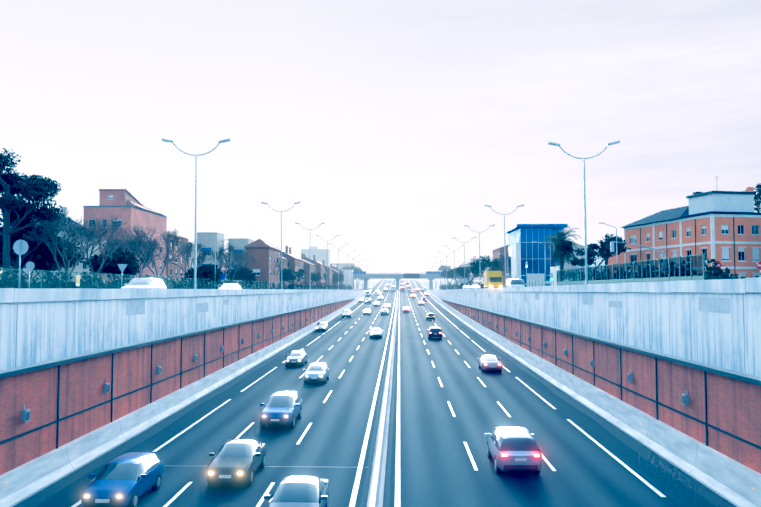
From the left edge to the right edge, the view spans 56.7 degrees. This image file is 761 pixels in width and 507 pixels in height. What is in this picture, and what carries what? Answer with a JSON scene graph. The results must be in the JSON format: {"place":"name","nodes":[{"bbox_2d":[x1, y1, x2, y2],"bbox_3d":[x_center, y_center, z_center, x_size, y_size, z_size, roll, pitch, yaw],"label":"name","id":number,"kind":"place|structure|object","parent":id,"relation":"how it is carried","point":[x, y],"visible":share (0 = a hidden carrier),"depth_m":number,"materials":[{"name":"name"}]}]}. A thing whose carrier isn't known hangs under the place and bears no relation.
{"place":"outdoors","nodes":[
{"label":"outdoors","id":0,"kind":"place"},
{"bbox_2d":[193,280,483,290],"bbox_3d":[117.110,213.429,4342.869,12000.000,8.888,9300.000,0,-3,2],"label":"ground","id":1,"kind":"structure","parent":0,"point":[423,284],"depth_m":477.20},
{"bbox_2d":[0,148,62,279],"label":"pine","id":2,"kind":"object","parent":1,"relation":"on","point":[35,190],"visible":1,"depth_m":60.45,"materials":[{"name":"green plant"}]},
{"bbox_2d":[0,236,71,282],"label":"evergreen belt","id":3,"kind":"object","parent":1,"relation":"on","point":[44,258],"visible":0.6,"depth_m":69.70,"materials":[{"name":"green plant"}]},
{"bbox_2d":[0,214,72,270],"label":"bare tree","id":4,"kind":"object","parent":1,"relation":"on","point":[17,235],"visible":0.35,"depth_m":65.86,"materials":[{"name":"brown plant"}]},
{"bbox_2d":[11,236,83,278],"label":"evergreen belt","id":5,"kind":"object","parent":1,"relation":"on","point":[73,262],"visible":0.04,"depth_m":80.90,"materials":[{"name":"green plant"}]},
{"bbox_2d":[36,236,85,277],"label":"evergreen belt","id":6,"kind":"object","parent":1,"relation":"on","point":[72,246],"depth_m":93.66,"materials":[{"name":"green plant"}]},
{"bbox_2d":[23,206,106,277],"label":"bare tree","id":7,"kind":"object","parent":1,"relation":"on","point":[49,227],"visible":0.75,"depth_m":65.72,"materials":[{"name":"brown plant"}]},
{"bbox_2d":[67,213,130,282],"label":"bare tree","id":8,"kind":"object","parent":1,"relation":"on","point":[114,228],"visible":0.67,"depth_m":77.50,"materials":[{"name":"brown plant"}]},
{"bbox_2d":[84,247,140,279],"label":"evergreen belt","id":9,"kind":"object","parent":1,"relation":"on","point":[110,266],"visible":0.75,"depth_m":85.58,"materials":[{"name":"green plant"}]},
{"bbox_2d":[83,189,166,282],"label":"building","id":10,"kind":"structure","parent":1,"relation":"on","point":[129,208],"depth_m":124.13,"materials":[{"name":"brick"}]},
{"bbox_2d":[102,234,151,277],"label":"bare tree","id":11,"kind":"object","parent":1,"relation":"on","point":[114,249],"visible":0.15,"depth_m":110.78,"materials":[{"name":"brown plant"}]},
{"bbox_2d":[95,237,166,277],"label":"bare tree","id":12,"kind":"object","parent":1,"relation":"on","point":[143,250],"visible":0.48,"depth_m":96.13,"materials":[{"name":"brown plant"}]},
{"bbox_2d":[115,239,160,278],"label":"bare tree","id":13,"kind":"object","parent":1,"relation":"on","point":[141,262],"visible":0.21,"depth_m":104.79,"materials":[{"name":"brown plant"}]},
{"bbox_2d":[120,278,166,288],"bbox_3d":[-17.171,2.606,51.100,2.280,1.720,4.755,0,-3,2],"label":"street car","id":14,"kind":"object","parent":1,"relation":"on","point":[144,283],"visible":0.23,"depth_m":50.34,"materials":[{"name":"white paint"}]},
{"bbox_2d":[0,268,287,288],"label":"hedge","id":15,"kind":"object","parent":1,"relation":"on","point":[14,279],"visible":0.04,"depth_m":65.16,"materials":[{"name":"green plant"}]},
{"bbox_2d":[120,224,189,278],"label":"bare tree","id":16,"kind":"object","parent":1,"relation":"on","point":[141,240],"visible":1,"depth_m":87.59,"materials":[{"name":"brown plant"}]},
{"bbox_2d":[10,207,352,289],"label":"buildings","id":17,"kind":"structure","parent":1,"relation":"on","point":[263,251],"depth_m":153.30,"materials":[{"name":"concrete"}]},
{"bbox_2d":[158,238,209,271],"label":"bare tree","id":18,"kind":"object","parent":1,"relation":"on","point":[203,254],"visible":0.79,"depth_m":108.61,"materials":[{"name":"brown plant"}]},
{"bbox_2d":[184,263,225,282],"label":"evergreen tree","id":19,"kind":"object","parent":1,"relation":"on","point":[206,272],"visible":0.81,"depth_m":103.30,"materials":[{"name":"green plant"}]},
{"bbox_2d":[218,283,241,288],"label":"street car","id":20,"kind":"object","parent":1,"relation":"on","point":[230,286],"visible":0.23,"depth_m":75.35,"materials":[{"name":"white paint"}]},
{"bbox_2d":[207,243,252,280],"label":"bare tree","id":21,"kind":"object","parent":1,"relation":"on","point":[230,250],"visible":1,"depth_m":121.73,"materials":[{"name":"brown plant"}]},
{"bbox_2d":[217,248,260,270],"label":"bare tree","id":22,"kind":"object","parent":1,"relation":"on","point":[247,260],"visible":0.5,"depth_m":138.41,"materials":[{"name":"brown plant"}]},
{"bbox_2d":[225,266,256,284],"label":"evergreen tree","id":23,"kind":"object","parent":1,"relation":"on","point":[242,274],"visible":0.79,"depth_m":129.24,"materials":[{"name":"green plant"}]},
{"bbox_2d":[275,258,284,273],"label":"bare tree","id":24,"kind":"object","parent":1,"relation":"on","point":[277,266],"visible":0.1,"depth_m":159.24,"materials":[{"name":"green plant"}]},
{"bbox_2d":[280,268,298,283],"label":"evergreen tree","id":25,"kind":"object","parent":1,"relation":"on","point":[287,275],"visible":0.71,"depth_m":169.87,"materials":[{"name":"green plant"}]},
{"bbox_2d":[297,269,307,280],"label":"evergreen tree","id":26,"kind":"object","parent":1,"relation":"on","point":[300,271],"visible":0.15,"depth_m":194.82,"materials":[{"name":"green plant"}]},
{"bbox_2d":[311,271,321,282],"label":"evergreen tree","id":27,"kind":"object","parent":1,"relation":"on","point":[314,277],"visible":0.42,"depth_m":225.38,"materials":[{"name":"green plant"}]},
{"bbox_2d":[288,280,352,289],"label":"hedge","id":28,"kind":"object","parent":1,"relation":"on","point":[316,286],"visible":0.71,"depth_m":226.11,"materials":[{"name":"green plant"}]},
{"bbox_2d":[333,272,344,284],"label":"evergreen tree","id":29,"kind":"object","parent":1,"relation":"on","point":[335,278],"visible":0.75,"depth_m":298.97,"materials":[{"name":"green plant"}]},
{"bbox_2d":[340,265,360,269],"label":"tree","id":30,"kind":"object","parent":1,"relation":"on","point":[348,268],"visible":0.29,"depth_m":505.00,"materials":[{"name":"green plant"}]},
{"bbox_2d":[0,253,704,288],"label":"fences","id":31,"kind":"object","parent":1,"relation":"on","point":[691,267],"visible":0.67,"depth_m":60.03,"materials":[{"name":"grey"}]},
{"bbox_2d":[354,269,362,287],"bbox_3d":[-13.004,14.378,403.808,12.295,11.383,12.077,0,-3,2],"label":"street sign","id":32,"kind":"object","parent":1,"relation":"on","point":[356,270],"visible":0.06,"depth_m":403.35,"materials":[{"name":"metal"}]},
{"bbox_2d":[0,277,760,474],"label":"cutting retaining walls","id":33,"kind":"structure","parent":1,"relation":"on","point":[65,353],"depth_m":36.35,"materials":[{"name":"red concrete"}]},
{"bbox_2d":[5,312,753,489],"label":"wall fixtures","id":34,"kind":"object","parent":33,"relation":"on","point":[25,415],"depth_m":40.41,"materials":[{"name":"grey metal"}]},
{"bbox_2d":[126,292,729,315],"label":"wall overpaint patches","id":35,"kind":"object","parent":33,"relation":"attached to","point":[716,305],"depth_m":40.54,"materials":[{"name":"grey paint"}]},
{"bbox_2d":[188,244,604,279],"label":"buildings","id":36,"kind":"structure","parent":1,"relation":"on","point":[322,254],"depth_m":615.91,"materials":[{"name":"beige paint"}]},
{"bbox_2d":[354,272,472,289],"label":"overbridge","id":37,"kind":"object","parent":1,"relation":"on","point":[366,277],"visible":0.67,"depth_m":375.87,"materials":[{"name":"concrete"}]},
{"bbox_2d":[438,265,449,280],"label":"tree","id":38,"kind":"object","parent":1,"relation":"on","point":[443,268],"visible":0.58,"depth_m":522.42,"materials":[{"name":"green plant"}]},
{"bbox_2d":[439,270,459,283],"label":"evergreen tree","id":39,"kind":"object","parent":1,"relation":"on","point":[443,273],"visible":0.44,"depth_m":337.62,"materials":[{"name":"green plant"}]},
{"bbox_2d":[447,268,469,284],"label":"evergreen tree","id":40,"kind":"object","parent":1,"relation":"on","point":[450,273],"visible":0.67,"depth_m":278.57,"materials":[{"name":"green plant"}]},
{"bbox_2d":[455,264,482,283],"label":"evergreen tree","id":41,"kind":"object","parent":1,"relation":"on","point":[459,270],"visible":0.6,"depth_m":220.26,"materials":[{"name":"green plant"}]},
{"bbox_2d":[459,262,480,282],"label":"bare tree","id":42,"kind":"object","parent":1,"relation":"on","point":[466,269],"visible":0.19,"depth_m":249.36,"materials":[{"name":"brown plant"}]},
{"bbox_2d":[470,285,479,288],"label":"street car","id":43,"kind":"object","parent":1,"relation":"on","point":[475,286],"visible":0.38,"depth_m":150.09,"materials":[{"name":"grey paint"}]},
{"bbox_2d":[439,277,516,289],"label":"hedge","id":44,"kind":"object","parent":1,"relation":"on","point":[451,287],"visible":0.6,"depth_m":241.25,"materials":[{"name":"green plant"}]},
{"bbox_2d":[470,255,502,273],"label":"evergreen tree","id":45,"kind":"object","parent":1,"relation":"on","point":[475,266],"visible":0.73,"depth_m":170.62,"materials":[{"name":"green plant"}]},
{"bbox_2d":[468,253,506,278],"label":"bare tree","id":46,"kind":"object","parent":1,"relation":"on","point":[473,259],"visible":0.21,"depth_m":195.55,"materials":[{"name":"brown plant"}]},
{"bbox_2d":[484,271,502,287],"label":"truck","id":47,"kind":"object","parent":1,"relation":"on","point":[493,279],"depth_m":119.60,"materials":[{"name":"yellow metal"}]},
{"bbox_2d":[489,252,510,279],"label":"bare tree","id":48,"kind":"object","parent":1,"relation":"on","point":[502,260],"visible":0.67,"depth_m":149.40,"materials":[{"name":"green plant"}]},
{"bbox_2d":[506,279,525,286],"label":"van","id":49,"kind":"object","parent":1,"relation":"on","point":[515,282],"depth_m":97.45,"materials":[{"name":"white paint"}]},
{"bbox_2d":[505,224,580,286],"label":"building","id":50,"kind":"structure","parent":1,"relation":"on","point":[523,248],"depth_m":137.06,"materials":[{"name":"blue glass"}]},
{"bbox_2d":[541,225,578,269],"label":"palm tree","id":51,"kind":"object","parent":1,"relation":"on","point":[555,239],"visible":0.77,"depth_m":110.80,"materials":[{"name":"green plant"}]},
{"bbox_2d":[556,234,630,267],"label":"trees","id":52,"kind":"object","parent":1,"relation":"on","point":[603,252],"visible":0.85,"depth_m":100.35,"materials":[{"name":"green plant"}]},
{"bbox_2d":[605,176,760,278],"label":"building","id":53,"kind":"structure","parent":1,"relation":"on","point":[723,228],"depth_m":90.15,"materials":[{"name":"brick"}]},
{"bbox_2d":[705,259,727,279],"bbox_3d":[23.330,2.774,69.078,1.709,3.028,45.149,0,-3,2],"label":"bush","id":54,"kind":"object","parent":1,"relation":"on","point":[709,271],"visible":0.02,"depth_m":47.60,"materials":[{"name":"green plant"}]},
{"bbox_2d":[705,269,760,278],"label":"bush","id":55,"kind":"object","parent":1,"relation":"on","point":[721,274],"visible":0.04,"depth_m":46.04,"materials":[{"name":"green plant"}]},
{"bbox_2d":[745,183,760,211],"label":"tree","id":56,"kind":"object","parent":1,"relation":"on","point":[757,202],"visible":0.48,"depth_m":98.17,"materials":[{"name":"green plant"}]},
{"bbox_2d":[13,280,734,506],"bbox_3d":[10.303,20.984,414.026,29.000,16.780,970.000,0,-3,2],"label":"motorway road","id":57,"kind":"structure","parent":0,"point":[437,468],"depth_m":39.51,"materials":[{"name":"grey asphalt"}]},
{"bbox_2d":[81,452,163,506],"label":"oncoming car","id":58,"kind":"object","parent":57,"relation":"on","point":[127,479],"visible":1,"depth_m":26.63,"materials":[{"name":"blue paint"}]},
{"bbox_2d":[206,439,266,484],"bbox_3d":[-6.255,9.006,30.946,2.180,1.450,4.655,0,-2,2],"label":"oncoming car","id":59,"kind":"object","parent":57,"relation":"on","point":[237,460],"visible":1,"depth_m":29.74,"materials":[{"name":"grey paint"}]},
{"bbox_2d":[260,391,301,427],"bbox_3d":[-5.943,9.358,42.437,2.280,1.720,4.755,0,-2,2],"label":"oncoming car","id":60,"kind":"object","parent":57,"relation":"on","point":[282,407],"visible":1,"depth_m":41.22,"materials":[{"name":"blue paint"}]},
{"bbox_2d":[264,476,328,506],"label":"oncoming car","id":61,"kind":"object","parent":57,"relation":"on","point":[301,491],"visible":1,"depth_m":24.26,"materials":[{"name":"grey paint"}]},
{"bbox_2d":[285,350,307,365],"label":"oncoming car","id":62,"kind":"object","parent":57,"relation":"on","point":[296,357],"visible":1,"depth_m":71.02,"materials":[{"name":"grey paint"}]},
{"bbox_2d":[303,362,328,383],"bbox_3d":[-5.454,10.214,60.410,2.180,1.480,4.255,0,-2,2],"label":"oncoming car","id":63,"kind":"object","parent":57,"relation":"on","point":[316,371],"visible":1,"depth_m":59.15,"materials":[{"name":"white paint"}]},
{"bbox_2d":[315,322,327,330],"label":"oncoming car","id":64,"kind":"object","parent":57,"relation":"on","point":[321,325],"visible":0.98,"depth_m":119.21,"materials":[{"name":"white paint"}]},
{"bbox_2d":[342,310,351,317],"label":"oncoming car","id":65,"kind":"object","parent":57,"relation":"on","point":[346,313],"visible":1,"depth_m":157.70,"materials":[{"name":"grey paint"}]},
{"bbox_2d":[362,309,370,314],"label":"oncoming car","id":66,"kind":"object","parent":57,"relation":"on","point":[366,311],"visible":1,"depth_m":169.56,"materials":[{"name":"white paint"}]},
{"bbox_2d":[365,298,370,303],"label":"oncoming car","id":67,"kind":"object","parent":57,"relation":"on","point":[367,300],"visible":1,"depth_m":233.50,"materials":[{"name":"grey paint"}]},
{"bbox_2d":[71,280,665,506],"bbox_3d":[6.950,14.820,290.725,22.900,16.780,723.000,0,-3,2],"label":"road markings","id":68,"kind":"structure","parent":57,"relation":"on","point":[357,482],"depth_m":38.99,"materials":[{"name":"white paint"}]},
{"bbox_2d":[14,290,735,506],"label":"road edge lines","id":69,"kind":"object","parent":57,"relation":"on","point":[640,449],"depth_m":37.28,"materials":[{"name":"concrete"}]},
{"bbox_2d":[369,328,382,337],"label":"oncoming car","id":70,"kind":"object","parent":57,"relation":"on","point":[375,332],"visible":1,"depth_m":105.36,"materials":[{"name":"white paint"}]},
{"bbox_2d":[0,287,760,506],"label":"concrete barriers","id":71,"kind":"object","parent":57,"relation":"on","point":[730,480],"visible":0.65,"depth_m":36.40,"materials":[{"name":"grey concrete"}]},
{"bbox_2d":[380,309,388,314],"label":"oncoming car","id":72,"kind":"object","parent":57,"relation":"on","point":[384,311],"visible":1,"depth_m":168.63,"materials":[{"name":"grey paint"}]},
{"bbox_2d":[403,306,409,311],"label":"car","id":73,"kind":"object","parent":57,"relation":"on","point":[406,309],"visible":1,"depth_m":180.88,"materials":[{"name":"white paint"}]},
{"bbox_2d":[425,313,434,319],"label":"car","id":74,"kind":"object","parent":57,"relation":"on","point":[430,315],"visible":1,"depth_m":149.02,"materials":[{"name":"grey paint"}]},
{"bbox_2d":[427,327,441,338],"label":"car","id":75,"kind":"object","parent":57,"relation":"on","point":[434,332],"visible":1,"depth_m":102.80,"materials":[{"name":"grey paint"}]},
{"bbox_2d":[477,355,501,371],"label":"car","id":76,"kind":"object","parent":57,"relation":"on","point":[489,362],"visible":1,"depth_m":66.44,"materials":[{"name":"grey paint"}]},
{"bbox_2d":[485,427,541,473],"bbox_3d":[6.095,8.942,32.621,2.280,1.720,4.755,0,-2,2],"label":"car","id":77,"kind":"object","parent":57,"relation":"on","point":[513,449],"visible":1,"depth_m":30.56,"materials":[{"name":"grey paint"}]},
{"bbox_2d":[0,0,760,279],"label":"sky","id":78,"kind":"structure","parent":0,"point":[393,125],"materials":[{"name":"white"}]},
{"bbox_2d":[486,240,589,280],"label":"houses","id":79,"kind":"structure","parent":0,"point":[502,251],"depth_m":203.77,"materials":[{"name":"brick"}]},
{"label":"service streets","id":80,"kind":"structure","parent":0,"visible":0},
{"bbox_2d":[161,138,230,288],"bbox_3d":[-15.050,-2.817,57.283,5.634,13.179,0.341,0,-3,0],"label":"street lamp","id":81,"kind":"object","parent":80,"relation":"on","point":[195,233],"visible":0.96,"depth_m":57.31,"materials":[{"name":"metal"}]},
{"bbox_2d":[261,202,300,288],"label":"street lamp","id":82,"kind":"object","parent":80,"relation":"on","point":[281,236],"visible":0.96,"depth_m":99.22,"materials":[{"name":"metal"}]},
{"bbox_2d":[296,222,324,288],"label":"street lamp","id":83,"kind":"object","parent":80,"relation":"on","point":[309,265],"visible":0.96,"depth_m":130.07,"materials":[{"name":"metal"}]},
{"bbox_2d":[315,235,339,289],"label":"street lamp","id":84,"kind":"object","parent":80,"relation":"on","point":[326,272],"visible":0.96,"depth_m":160.03,"materials":[{"name":"metal"}]},
{"bbox_2d":[328,243,348,289],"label":"street lamp","id":85,"kind":"object","parent":80,"relation":"on","point":[338,268],"visible":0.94,"depth_m":189.99,"materials":[{"name":"metal"}]},
{"bbox_2d":[347,255,354,289],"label":"street lamp","id":86,"kind":"object","parent":80,"relation":"on","point":[353,272],"visible":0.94,"depth_m":253.98,"materials":[{"name":"metal"}]},
{"bbox_2d":[13,223,760,288],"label":"road signs","id":87,"kind":"object","parent":80,"relation":"on","point":[20,247],"visible":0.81,"depth_m":60.26,"materials":[{"name":"metal"}]},
{"bbox_2d":[433,256,448,289],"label":"street lamp","id":88,"kind":"object","parent":80,"relation":"on","point":[440,272],"visible":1,"depth_m":252.10,"materials":[{"name":"metal"}]},
{"bbox_2d":[437,251,452,289],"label":"street lamp","id":89,"kind":"object","parent":80,"relation":"on","point":[446,269],"visible":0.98,"depth_m":220.10,"materials":[{"name":"metal"}]},
{"bbox_2d":[444,245,464,288],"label":"street lamp","id":90,"kind":"object","parent":80,"relation":"on","point":[454,266],"visible":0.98,"depth_m":188.17,"materials":[{"name":"metal"}]},
{"bbox_2d":[451,237,475,288],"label":"street lamp","id":91,"kind":"object","parent":80,"relation":"on","point":[464,259],"visible":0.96,"depth_m":158.35,"materials":[{"name":"metal"}]},
{"bbox_2d":[464,225,494,287],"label":"street lamp","id":92,"kind":"object","parent":80,"relation":"on","point":[479,251],"visible":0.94,"depth_m":128.33,"materials":[{"name":"metal"}]},
{"bbox_2d":[484,205,523,287],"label":"street lamp","id":93,"kind":"object","parent":80,"relation":"on","point":[504,238],"visible":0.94,"depth_m":97.51,"materials":[{"name":"metal"}]},
{"bbox_2d":[547,140,619,283],"bbox_3d":[16.087,-2.759,55.487,5.634,12.285,0.340,0,-3,3],"label":"street lamp","id":94,"kind":"object","parent":80,"relation":"on","point":[585,228],"visible":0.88,"depth_m":55.48,"materials":[{"name":"metal"}]}
]}

